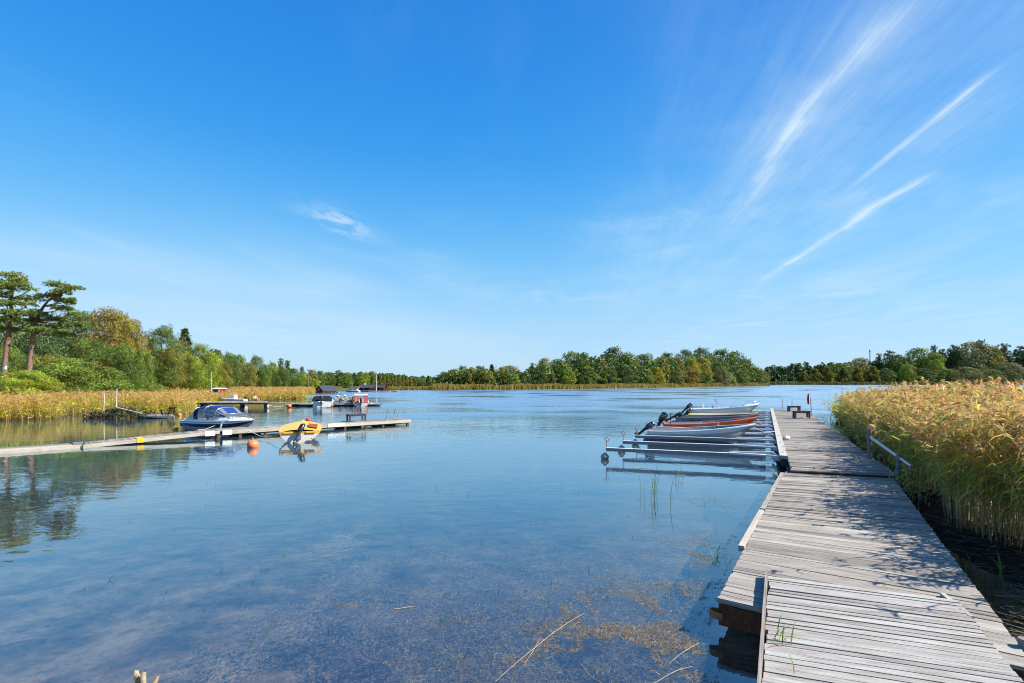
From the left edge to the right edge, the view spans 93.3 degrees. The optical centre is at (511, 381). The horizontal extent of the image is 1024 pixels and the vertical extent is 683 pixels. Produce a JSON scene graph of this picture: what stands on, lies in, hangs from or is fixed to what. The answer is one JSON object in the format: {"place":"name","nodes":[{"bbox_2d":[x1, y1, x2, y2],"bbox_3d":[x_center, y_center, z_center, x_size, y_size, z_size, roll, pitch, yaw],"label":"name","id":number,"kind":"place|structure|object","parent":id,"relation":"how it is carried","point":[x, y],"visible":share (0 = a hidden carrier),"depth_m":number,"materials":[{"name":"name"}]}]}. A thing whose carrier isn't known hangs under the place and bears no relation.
{"place":"outdoors","nodes":[
{"label":"outdoors","id":0,"kind":"place"},
{"bbox_2d":[0,382,413,420],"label":"shore","id":1,"kind":"structure","parent":0,"point":[340,389],"depth_m":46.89,"materials":[{"name":"green plant"}]},
{"bbox_2d":[0,344,26,373],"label":"green bush","id":2,"kind":"object","parent":1,"relation":"on","point":[14,361],"visible":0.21,"depth_m":65.74,"materials":[{"name":"green plant"}]},
{"bbox_2d":[0,270,46,392],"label":"pine tree","id":3,"kind":"object","parent":1,"relation":"on","point":[11,282],"visible":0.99,"depth_m":49.79,"materials":[{"name":"green plant"}]},
{"bbox_2d":[0,315,53,359],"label":"broadleaf tree","id":4,"kind":"object","parent":1,"relation":"on","point":[2,339],"visible":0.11,"depth_m":83.52,"materials":[{"name":"green plant"}]},
{"bbox_2d":[0,369,66,408],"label":"green bush","id":5,"kind":"object","parent":1,"relation":"on","point":[37,378],"visible":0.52,"depth_m":48.00,"materials":[{"name":"green plant"}]},
{"bbox_2d":[12,354,71,386],"bbox_3d":[-59.471,-0.277,62.156,6.869,6.593,6.803,0,0,1],"label":"green bush","id":6,"kind":"object","parent":1,"relation":"on","point":[47,357],"visible":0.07,"depth_m":60.90,"materials":[{"name":"green plant"}]},
{"bbox_2d":[15,323,81,377],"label":"broadleaf tree","id":7,"kind":"object","parent":1,"relation":"on","point":[45,346],"visible":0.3,"depth_m":68.91,"materials":[{"name":"green plant"}]},
{"bbox_2d":[18,279,91,387],"bbox_3d":[-48.520,-3.930,51.180,6.317,13.758,3.749,0,0,0],"label":"pine tree","id":8,"kind":"object","parent":1,"relation":"on","point":[55,294],"visible":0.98,"depth_m":50.91,"materials":[{"name":"green plant"}]},
{"bbox_2d":[21,309,116,359],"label":"broadleaf tree","id":9,"kind":"object","parent":1,"relation":"on","point":[79,330],"visible":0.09,"depth_m":74.86,"materials":[{"name":"green plant"}]},
{"bbox_2d":[7,355,138,404],"bbox_3d":[-51.005,0.060,56.442,11.889,6.388,11.035,0,0,-39],"label":"green bush","id":10,"kind":"object","parent":1,"relation":"on","point":[66,364],"visible":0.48,"depth_m":54.84,"materials":[{"name":"green plant"}]},
{"bbox_2d":[58,336,119,377],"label":"broadleaf tree","id":11,"kind":"object","parent":1,"relation":"on","point":[93,347],"visible":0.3,"depth_m":65.30,"materials":[{"name":"green plant"}]},
{"bbox_2d":[65,306,143,368],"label":"broadleaf tree","id":12,"kind":"object","parent":1,"relation":"on","point":[106,319],"visible":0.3,"depth_m":72.74,"materials":[{"name":"green plant"}]},
{"bbox_2d":[98,342,151,389],"bbox_3d":[-49.496,-1.132,62.192,5.875,7.987,5.039,0,0,-16],"label":"broadleaf tree","id":13,"kind":"object","parent":1,"relation":"on","point":[124,352],"visible":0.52,"depth_m":61.44,"materials":[{"name":"green plant"}]},
{"bbox_2d":[113,317,152,380],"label":"broadleaf tree","id":14,"kind":"object","parent":1,"relation":"on","point":[132,327],"visible":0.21,"depth_m":69.68,"materials":[{"name":"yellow plant"}]},
{"bbox_2d":[109,377,157,392],"bbox_3d":[-48.891,1.203,62.029,6.041,3.644,5.732,0,0,-11],"label":"green bush","id":15,"kind":"object","parent":1,"relation":"on","point":[145,386],"visible":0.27,"depth_m":61.48,"materials":[{"name":"green plant"}]},
{"bbox_2d":[129,347,155,390],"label":"broadleaf tree","id":16,"kind":"object","parent":1,"relation":"on","point":[144,356],"visible":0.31,"depth_m":67.69,"materials":[{"name":"green plant"}]},
{"bbox_2d":[1,337,295,385],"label":"bank wood","id":17,"kind":"object","parent":1,"relation":"on","point":[154,359],"visible":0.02,"depth_m":126.86,"materials":[{"name":"green plant"}]},
{"bbox_2d":[143,324,186,389],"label":"broadleaf tree","id":18,"kind":"object","parent":1,"relation":"on","point":[167,333],"visible":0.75,"depth_m":73.53,"materials":[{"name":"green plant"}]},
{"bbox_2d":[153,346,188,389],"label":"broadleaf tree","id":19,"kind":"object","parent":1,"relation":"on","point":[178,361],"visible":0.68,"depth_m":73.66,"materials":[{"name":"green plant"}]},
{"bbox_2d":[164,336,197,388],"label":"broadleaf tree","id":20,"kind":"object","parent":1,"relation":"on","point":[183,344],"visible":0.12,"depth_m":79.81,"materials":[{"name":"green plant"}]},
{"bbox_2d":[169,328,201,385],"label":"spruce tree","id":21,"kind":"object","parent":1,"relation":"on","point":[184,332],"visible":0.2,"depth_m":99.70,"materials":[{"name":"green plant"}]},
{"bbox_2d":[177,342,225,391],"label":"broadleaf tree","id":22,"kind":"object","parent":1,"relation":"on","point":[201,350],"visible":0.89,"depth_m":77.73,"materials":[{"name":"green plant"}]},
{"bbox_2d":[213,361,233,389],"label":"broadleaf tree","id":23,"kind":"object","parent":1,"relation":"on","point":[225,374],"visible":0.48,"depth_m":85.54,"materials":[{"name":"green plant"}]},
{"bbox_2d":[221,351,242,387],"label":"broadleaf tree","id":24,"kind":"object","parent":1,"relation":"on","point":[228,357],"visible":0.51,"depth_m":103.79,"materials":[{"name":"green plant"}]},
{"bbox_2d":[236,362,259,388],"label":"broadleaf tree","id":25,"kind":"object","parent":1,"relation":"on","point":[250,379],"visible":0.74,"depth_m":111.42,"materials":[{"name":"green plant"}]},
{"bbox_2d":[250,353,268,387],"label":"broadleaf tree","id":26,"kind":"object","parent":1,"relation":"on","point":[255,360],"visible":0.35,"depth_m":123.47,"materials":[{"name":"green plant"}]},
{"bbox_2d":[257,364,273,386],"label":"broadleaf tree","id":27,"kind":"object","parent":1,"relation":"on","point":[262,376],"visible":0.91,"depth_m":121.27,"materials":[{"name":"green plant"}]},
{"bbox_2d":[274,366,291,386],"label":"broadleaf tree","id":28,"kind":"object","parent":1,"relation":"on","point":[282,370],"visible":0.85,"depth_m":129.46,"materials":[{"name":"green plant"}]},
{"bbox_2d":[287,368,301,386],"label":"broadleaf tree","id":29,"kind":"object","parent":1,"relation":"on","point":[294,376],"visible":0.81,"depth_m":137.63,"materials":[{"name":"green plant"}]},
{"bbox_2d":[340,372,353,387],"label":"broadleaf tree","id":30,"kind":"object","parent":1,"relation":"on","point":[348,382],"visible":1,"depth_m":179.36,"materials":[{"name":"green plant"}]},
{"bbox_2d":[296,372,431,385],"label":"bank wood","id":31,"kind":"object","parent":1,"relation":"on","point":[393,375],"visible":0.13,"depth_m":229.24,"materials":[{"name":"green plant"}]},
{"bbox_2d":[387,386,436,390],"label":"reed belt","id":32,"kind":"object","parent":1,"relation":"on","point":[391,388],"visible":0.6,"depth_m":167.01,"materials":[{"name":"yellow plant"}]},
{"bbox_2d":[0,489,766,682],"bbox_3d":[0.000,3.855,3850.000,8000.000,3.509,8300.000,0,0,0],"label":"ground","id":33,"kind":"structure","parent":0,"point":[48,618],"depth_m":9.84,"materials":[{"name":"blue liquid"}]},
{"bbox_2d":[0,382,1023,545],"bbox_3d":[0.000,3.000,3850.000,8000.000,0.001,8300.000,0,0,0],"label":"water","id":34,"kind":"structure","parent":0,"point":[521,440],"depth_m":19.09,"materials":[{"name":"blue liquid"}]},
{"bbox_2d":[0,443,81,453],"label":"dock","id":35,"kind":"object","parent":34,"relation":"on","point":[22,449],"visible":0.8,"depth_m":20.97,"materials":[{"name":"white wood"}]},
{"bbox_2d":[79,406,163,418],"bbox_3d":[-32.205,2.658,40.164,6.319,1.293,2.984,0,0,0],"label":"reed heap","id":36,"kind":"object","parent":34,"relation":"in","point":[116,412],"visible":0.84,"depth_m":39.82,"materials":[{"name":"brown plant"}]},
{"bbox_2d":[134,670,158,682],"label":"dry leaf","id":37,"kind":"object","parent":34,"relation":"on","point":[137,677],"visible":1,"depth_m":4.34,"materials":[{"name":"plant"}]},
{"bbox_2d":[139,407,176,417],"bbox_3d":[-29.492,2.913,40.032,4.172,1.574,1.574,0,0,0],"label":"old landing","id":38,"kind":"object","parent":34,"relation":"in","point":[167,415],"visible":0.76,"depth_m":39.60,"materials":[{"name":"grey wood"}]},
{"bbox_2d":[179,405,254,429],"bbox_3d":[-17.776,2.328,29.549,6.094,1.774,2.026,0,0,25],"label":"motor cruiser","id":39,"kind":"object","parent":34,"relation":"on","point":[222,420],"visible":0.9,"depth_m":28.90,"materials":[{"name":"blue paint"}]},
{"bbox_2d":[197,401,268,407],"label":"jetty","id":40,"kind":"object","parent":34,"relation":"in","point":[243,403],"visible":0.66,"depth_m":54.20,"materials":[{"name":"grey wood"}]},
{"bbox_2d":[279,420,321,443],"bbox_3d":[-11.090,2.611,25.443,2.020,1.098,4.980,0,0,-21],"label":"rowing boat","id":41,"kind":"object","parent":34,"relation":"on","point":[300,431],"visible":0.98,"depth_m":23.92,"materials":[{"name":"beige paint"}]},
{"bbox_2d":[205,418,410,437],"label":"jetty","id":42,"kind":"object","parent":34,"relation":"on","point":[242,431],"visible":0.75,"depth_m":29.55,"materials":[{"name":"grey wood"}]},
{"bbox_2d":[72,429,219,447],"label":"jetty section","id":43,"kind":"structure","parent":42,"relation":"attached to","point":[118,441],"depth_m":23.54,"materials":[{"name":"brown wood"}]},
{"bbox_2d":[312,396,333,407],"bbox_3d":[-22.270,2.488,57.012,2.340,1.782,5.705,0,0,-18],"label":"motorboat","id":44,"kind":"object","parent":34,"relation":"on","point":[322,401],"visible":0.88,"depth_m":55.09,"materials":[{"name":"white plastic"}]},
{"bbox_2d":[286,403,381,405],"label":"jetty","id":45,"kind":"object","parent":34,"relation":"on","point":[334,404],"visible":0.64,"depth_m":58.70,"materials":[{"name":"grey wood"}]},
{"bbox_2d":[353,394,368,406],"bbox_3d":[-18.743,2.483,60.151,1.790,1.825,5.704,0,0,-16],"label":"cabin boat","id":46,"kind":"object","parent":34,"relation":"on","point":[358,402],"visible":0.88,"depth_m":57.95,"materials":[{"name":"beige paint"}]},
{"bbox_2d":[162,515,742,682],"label":"pond weed","id":47,"kind":"object","parent":34,"relation":"in","point":[615,662],"visible":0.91,"depth_m":6.27,"materials":[{"name":"brown plant"}]},
{"bbox_2d":[83,416,865,650],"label":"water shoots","id":48,"kind":"object","parent":34,"relation":"on","point":[831,422],"visible":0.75,"depth_m":7.57,"materials":[{"name":"green plant"}]},
{"bbox_2d":[315,485,760,682],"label":"floating litter","id":49,"kind":"object","parent":34,"relation":"on","point":[637,634],"visible":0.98,"depth_m":5.86,"materials":[{"name":"brown plant"}]},
{"bbox_2d":[432,382,769,389],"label":"reed belt","id":50,"kind":"object","parent":34,"relation":"on","point":[443,386],"visible":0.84,"depth_m":197.12,"materials":[{"name":"yellow plant"}]},
{"bbox_2d":[634,421,770,444],"bbox_3d":[9.172,2.560,23.441,6.335,1.200,1.960,0,0,18],"label":"rowing boat","id":51,"kind":"object","parent":34,"relation":"on","point":[731,431],"visible":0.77,"depth_m":22.86,"materials":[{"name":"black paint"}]},
{"bbox_2d":[656,412,763,427],"bbox_3d":[11.258,2.533,27.609,6.506,1.504,1.760,0,0,18],"label":"rowing boat","id":52,"kind":"object","parent":34,"relation":"on","point":[663,416],"visible":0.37,"depth_m":27.38,"materials":[{"name":"orange paint"}]},
{"bbox_2d":[665,412,758,421],"bbox_3d":[13.009,2.603,31.684,5.782,1.114,1.890,0,0,18],"label":"rowing boat","id":53,"kind":"object","parent":34,"relation":"on","point":[679,416],"visible":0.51,"depth_m":31.25,"materials":[{"name":"black paint"}]},
{"bbox_2d":[681,398,759,414],"bbox_3d":[16.533,2.250,38.701,6.041,1.820,2.090,0,0,18],"label":"motorboat","id":54,"kind":"object","parent":34,"relation":"on","point":[738,409],"visible":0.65,"depth_m":37.83,"materials":[{"name":"white plastic"}]},
{"bbox_2d":[683,408,759,415],"bbox_3d":[14.610,2.539,34.351,5.409,1.241,1.890,0,0,18],"label":"rowing boat","id":55,"kind":"object","parent":34,"relation":"on","point":[688,411],"visible":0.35,"depth_m":34.66,"materials":[{"name":"beige paint"}]},
{"bbox_2d":[770,408,897,477],"bbox_3d":[16.887,2.818,28.416,2.736,0.804,34.478,0,0,28],"label":"pontoon","id":56,"kind":"object","parent":34,"relation":"on","point":[812,445],"visible":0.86,"depth_m":17.30,"materials":[{"name":"grey wood"}]},
{"bbox_2d":[601,437,779,460],"bbox_3d":[6.329,2.587,17.789,6.100,0.886,1.000,0,0,18],"label":"mooring boom","id":57,"kind":"object","parent":56,"relation":"attached to","point":[604,456],"visible":0.97,"depth_m":17.62,"materials":[{"name":"metal"}]},
{"bbox_2d":[618,431,777,451],"bbox_3d":[7.469,2.587,19.969,6.100,0.886,1.000,0,0,18],"label":"mooring boom","id":58,"kind":"object","parent":56,"relation":"attached to","point":[755,446],"visible":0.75,"depth_m":19.76,"materials":[{"name":"metal"}]},
{"bbox_2d":[633,427,776,444],"bbox_3d":[8.609,2.587,22.149,6.100,0.886,1.000,0,0,18],"label":"mooring boom","id":59,"kind":"object","parent":56,"relation":"attached to","point":[764,440],"visible":0.83,"depth_m":22.01,"materials":[{"name":"metal"}]},
{"bbox_2d":[866,427,913,482],"bbox_3d":[10.762,2.296,13.877,0.264,1.668,3.888,0,0,25],"label":"handrail","id":60,"kind":"object","parent":56,"relation":"attached to","point":[870,439],"visible":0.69,"depth_m":13.88,"materials":[{"name":"metal"}]},
{"bbox_2d":[709,472,1023,680],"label":"pontoon","id":61,"kind":"object","parent":34,"relation":"on","point":[863,532],"visible":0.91,"depth_m":7.38,"materials":[{"name":"grey wood"}]},
{"bbox_2d":[757,569,1023,682],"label":"gangway","id":62,"kind":"object","parent":61,"relation":"on","point":[845,634],"visible":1,"depth_m":4.73,"materials":[{"name":"grey wood"}]},
{"bbox_2d":[769,381,1022,384],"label":"reed belt","id":63,"kind":"object","parent":34,"relation":"on","point":[839,383],"visible":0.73,"depth_m":433.53,"materials":[{"name":"yellow plant"}]},
{"bbox_2d":[0,0,1023,380],"label":"sky","id":64,"kind":"structure","parent":0,"point":[418,188],"materials":[{"name":"blue"}]},
{"bbox_2d":[633,381,902,382],"bbox_3d":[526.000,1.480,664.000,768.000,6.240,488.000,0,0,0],"label":"shore","id":65,"kind":"structure","parent":0,"point":[800,381],"depth_m":560.94,"materials":[{"name":"brown plant"}]},
{"bbox_2d":[760,360,882,381],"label":"pine wood","id":66,"kind":"object","parent":65,"relation":"on","point":[792,372],"visible":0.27,"depth_m":598.46,"materials":[{"name":"green plant"}]},
{"bbox_2d":[824,363,855,381],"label":"broadleaf tree","id":67,"kind":"object","parent":65,"relation":"on","point":[836,368],"visible":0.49,"depth_m":477.25,"materials":[{"name":"green plant"}]},
{"bbox_2d":[835,367,851,381],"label":"birch tree","id":68,"kind":"object","parent":65,"relation":"on","point":[843,374],"visible":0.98,"depth_m":448.82,"materials":[{"name":"green plant"}]},
{"bbox_2d":[850,367,866,381],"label":"birch tree","id":69,"kind":"object","parent":65,"relation":"on","point":[857,375],"visible":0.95,"depth_m":450.42,"materials":[{"name":"green plant"}]},
{"bbox_2d":[848,358,871,381],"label":"broadleaf tree","id":70,"kind":"object","parent":65,"relation":"on","point":[855,362],"visible":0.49,"depth_m":481.88,"materials":[{"name":"green plant"}]},
{"bbox_2d":[864,367,880,381],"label":"birch tree","id":71,"kind":"object","parent":65,"relation":"on","point":[875,371],"visible":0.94,"depth_m":449.82,"materials":[{"name":"green plant"}]},
{"bbox_2d":[878,368,896,381],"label":"broadleaf tree","id":72,"kind":"object","parent":65,"relation":"on","point":[889,376],"visible":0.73,"depth_m":451.74,"materials":[{"name":"green plant"}]},
{"bbox_2d":[883,354,914,381],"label":"broadleaf tree","id":73,"kind":"object","parent":65,"relation":"on","point":[896,365],"visible":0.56,"depth_m":483.00,"materials":[{"name":"green plant"}]},
{"bbox_2d":[896,363,918,382],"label":"broadleaf tree","id":74,"kind":"object","parent":65,"relation":"on","point":[905,371],"visible":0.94,"depth_m":453.14,"materials":[{"name":"green plant"}]},
{"bbox_2d":[903,347,935,380],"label":"broadleaf tree","id":75,"kind":"object","parent":65,"relation":"on","point":[918,350],"visible":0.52,"depth_m":485.10,"materials":[{"name":"green plant"}]},
{"bbox_2d":[908,368,938,381],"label":"broadleaf tree","id":76,"kind":"object","parent":65,"relation":"on","point":[926,375],"visible":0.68,"depth_m":452.73,"materials":[{"name":"green plant"}]},
{"bbox_2d":[920,352,948,381],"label":"broadleaf tree","id":77,"kind":"object","parent":65,"relation":"on","point":[937,364],"visible":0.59,"depth_m":474.99,"materials":[{"name":"green plant"}]},
{"bbox_2d":[849,352,1023,381],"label":"shore wood","id":78,"kind":"object","parent":65,"relation":"on","point":[948,367],"visible":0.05,"depth_m":526.83,"materials":[{"name":"green plant"}]},
{"bbox_2d":[932,369,963,381],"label":"broadleaf tree","id":79,"kind":"object","parent":65,"relation":"on","point":[943,375],"visible":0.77,"depth_m":455.30,"materials":[{"name":"green plant"}]},
{"bbox_2d":[945,344,963,369],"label":"pine tree","id":80,"kind":"object","parent":65,"relation":"on","point":[953,358],"visible":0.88,"depth_m":498.11,"materials":[{"name":"green plant"}]},
{"bbox_2d":[949,367,984,381],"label":"broadleaf tree","id":81,"kind":"object","parent":65,"relation":"on","point":[970,373],"visible":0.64,"depth_m":456.79,"materials":[{"name":"green plant"}]},
{"bbox_2d":[946,340,995,379],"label":"broadleaf tree","id":82,"kind":"object","parent":65,"relation":"on","point":[977,348],"visible":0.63,"depth_m":490.51,"materials":[{"name":"green plant"}]},
{"bbox_2d":[968,369,1004,381],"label":"broadleaf tree","id":83,"kind":"object","parent":65,"relation":"on","point":[991,372],"visible":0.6,"depth_m":458.05,"materials":[{"name":"green plant"}]},
{"bbox_2d":[972,345,1008,378],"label":"broadleaf tree","id":84,"kind":"object","parent":65,"relation":"on","point":[998,357],"visible":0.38,"depth_m":490.02,"materials":[{"name":"green plant"}]},
{"bbox_2d":[993,343,1014,376],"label":"pine tree","id":85,"kind":"object","parent":65,"relation":"on","point":[1004,351],"visible":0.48,"depth_m":497.00,"materials":[{"name":"green plant"}]},
{"bbox_2d":[990,362,1023,381],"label":"broadleaf tree","id":86,"kind":"object","parent":65,"relation":"on","point":[1018,368],"visible":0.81,"depth_m":462.00,"materials":[{"name":"green plant"}]},
{"bbox_2d":[740,417,1023,641],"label":"mud bank","id":87,"kind":"structure","parent":0,"point":[939,530],"depth_m":8.49,"materials":[{"name":"black soil"}]},
{"bbox_2d":[811,376,1023,551],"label":"reed bed","id":88,"kind":"object","parent":87,"relation":"on","point":[962,443],"visible":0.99,"depth_m":9.98,"materials":[{"name":"yellow plant"}]},
{"bbox_2d":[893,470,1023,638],"bbox_3d":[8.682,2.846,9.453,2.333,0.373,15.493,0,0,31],"label":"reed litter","id":89,"kind":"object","parent":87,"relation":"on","point":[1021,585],"visible":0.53,"depth_m":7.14,"materials":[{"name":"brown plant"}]},
{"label":"island","id":90,"kind":"structure","parent":0,"visible":0},
{"bbox_2d":[558,368,575,383],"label":"broadleaf tree","id":91,"kind":"object","parent":90,"relation":"on","point":[565,376],"visible":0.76,"depth_m":200.69,"materials":[{"name":"green plant"}]},
{"bbox_2d":[562,351,585,382],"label":"broadleaf tree","id":92,"kind":"object","parent":90,"relation":"on","point":[567,357],"visible":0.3,"depth_m":215.54,"materials":[{"name":"green plant"}]},
{"bbox_2d":[576,367,601,383],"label":"broadleaf tree","id":93,"kind":"object","parent":90,"relation":"on","point":[589,371],"visible":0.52,"depth_m":208.69,"materials":[{"name":"green plant"}]},
{"bbox_2d":[428,353,766,385],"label":"wood","id":94,"kind":"object","parent":90,"relation":"on","point":[537,368],"visible":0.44,"depth_m":210.29,"materials":[{"name":"green plant"}]},
{"bbox_2d":[591,358,611,383],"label":"broadleaf tree","id":95,"kind":"object","parent":90,"relation":"on","point":[602,370],"visible":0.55,"depth_m":215.88,"materials":[{"name":"green plant"}]},
{"bbox_2d":[601,366,620,383],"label":"broadleaf tree","id":96,"kind":"object","parent":90,"relation":"on","point":[613,378],"visible":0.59,"depth_m":215.96,"materials":[{"name":"green plant"}]},
{"bbox_2d":[600,345,631,381],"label":"broadleaf tree","id":97,"kind":"object","parent":90,"relation":"on","point":[614,350],"visible":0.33,"depth_m":234.10,"materials":[{"name":"green plant"}]},
{"bbox_2d":[615,368,636,384],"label":"broadleaf tree","id":98,"kind":"object","parent":90,"relation":"on","point":[627,378],"visible":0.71,"depth_m":225.27,"materials":[{"name":"green plant"}]},
{"bbox_2d":[619,352,642,382],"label":"broadleaf tree","id":99,"kind":"object","parent":90,"relation":"on","point":[631,357],"visible":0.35,"depth_m":235.92,"materials":[{"name":"green plant"}]},
{"bbox_2d":[665,356,687,382],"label":"broadleaf tree","id":100,"kind":"object","parent":90,"relation":"on","point":[681,367],"visible":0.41,"depth_m":261.79,"materials":[{"name":"green plant"}]},
{"bbox_2d":[712,367,733,383],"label":"broadleaf tree","id":101,"kind":"object","parent":90,"relation":"on","point":[717,375],"visible":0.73,"depth_m":292.30,"materials":[{"name":"green plant"}]},
{"bbox_2d":[709,348,740,379],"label":"broadleaf tree","id":102,"kind":"object","parent":90,"relation":"on","point":[720,352],"visible":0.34,"depth_m":310.41,"materials":[{"name":"green plant"}]},
{"bbox_2d":[728,350,750,382],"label":"broadleaf tree","id":103,"kind":"object","parent":90,"relation":"on","point":[742,364],"visible":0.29,"depth_m":319.83,"materials":[{"name":"green plant"}]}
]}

